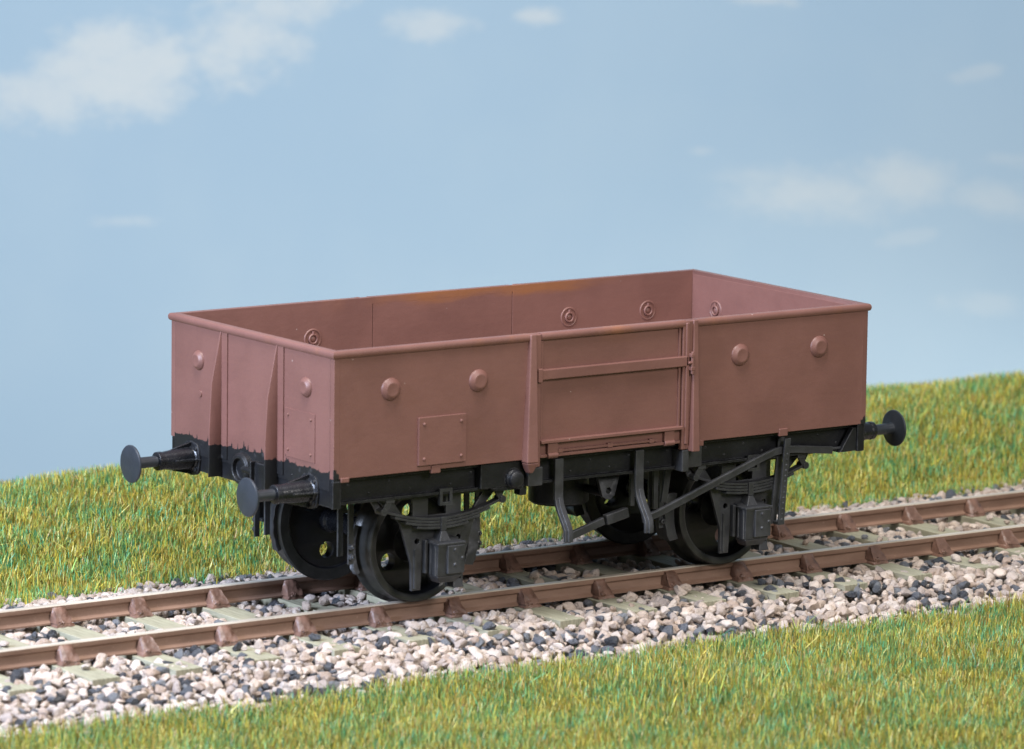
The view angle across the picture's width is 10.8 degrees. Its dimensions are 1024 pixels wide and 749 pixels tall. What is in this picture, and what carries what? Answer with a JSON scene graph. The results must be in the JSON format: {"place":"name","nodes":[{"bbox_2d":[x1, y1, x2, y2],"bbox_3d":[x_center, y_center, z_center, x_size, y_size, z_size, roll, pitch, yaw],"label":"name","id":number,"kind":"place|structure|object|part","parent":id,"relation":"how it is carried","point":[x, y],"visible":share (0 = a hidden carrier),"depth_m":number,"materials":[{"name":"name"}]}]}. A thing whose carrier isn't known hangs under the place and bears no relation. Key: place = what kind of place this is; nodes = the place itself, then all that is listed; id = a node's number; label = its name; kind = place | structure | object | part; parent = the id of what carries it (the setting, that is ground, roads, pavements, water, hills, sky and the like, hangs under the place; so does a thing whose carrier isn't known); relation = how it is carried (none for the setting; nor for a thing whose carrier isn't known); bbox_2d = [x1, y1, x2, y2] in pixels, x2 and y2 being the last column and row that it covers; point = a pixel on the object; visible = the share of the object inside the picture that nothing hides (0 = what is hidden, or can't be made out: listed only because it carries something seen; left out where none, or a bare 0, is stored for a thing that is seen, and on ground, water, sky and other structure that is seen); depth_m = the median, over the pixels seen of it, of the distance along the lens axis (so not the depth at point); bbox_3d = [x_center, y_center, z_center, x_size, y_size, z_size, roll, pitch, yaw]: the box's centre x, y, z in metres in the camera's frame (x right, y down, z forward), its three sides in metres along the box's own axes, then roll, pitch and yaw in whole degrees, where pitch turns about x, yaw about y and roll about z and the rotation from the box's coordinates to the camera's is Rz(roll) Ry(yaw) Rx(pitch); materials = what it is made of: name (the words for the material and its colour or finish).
{"place":"outdoors","nodes":[
{"label":"outdoors","id":0,"kind":"place"},
{"bbox_2d":[0,430,1003,731],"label":"ground","id":1,"kind":"structure","parent":0,"point":[466,654],"depth_m":44.64,"materials":[{"name":"grey gravel"}]},
{"bbox_2d":[0,479,1023,742],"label":"ballast","id":2,"kind":"structure","parent":1,"relation":"on","point":[380,655],"depth_m":43.81,"materials":[{"name":"gravel"}]},
{"bbox_2d":[0,490,1023,696],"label":"railway track","id":3,"kind":"structure","parent":2,"relation":"on","point":[811,559],"depth_m":44.66,"materials":[{"name":"metal"}]},
{"bbox_2d":[120,269,905,601],"bbox_3d":[0.085,0.550,45.055,6.548,2.225,2.700,-5,11,-35],"label":"goods wagon","id":4,"kind":"object","parent":3,"relation":"on","point":[678,411],"visible":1,"depth_m":44.20,"materials":[{"name":"brown paint"}]},
{"bbox_3d":[-0.643,-0.188,45.934,1.550,0.990,0.124,-5,11,-35],"label":"side door","id":5,"kind":"part","parent":4,"relation":"part of","materials":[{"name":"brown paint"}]},
{"bbox_3d":[0.829,0.136,43.996,1.550,0.990,0.124,-5,11,-35],"label":"side door","id":6,"kind":"part","parent":4,"relation":"part of","materials":[{"name":"brown paint"}]},
{"bbox_2d":[0,369,1023,608],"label":"bank grass","id":7,"kind":"structure","parent":1,"relation":"on","point":[123,532],"depth_m":47.73,"materials":[{"name":"green plant"}]},
{"bbox_2d":[0,0,1023,481],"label":"sky","id":8,"kind":"structure","parent":0,"point":[160,160],"depth_m":62.38,"materials":[{"name":"blue"}]},
{"bbox_2d":[0,590,1023,748],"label":"front grass","id":9,"kind":"structure","parent":0,"point":[950,680],"depth_m":41.45,"materials":[{"name":"green plant"}]}
]}

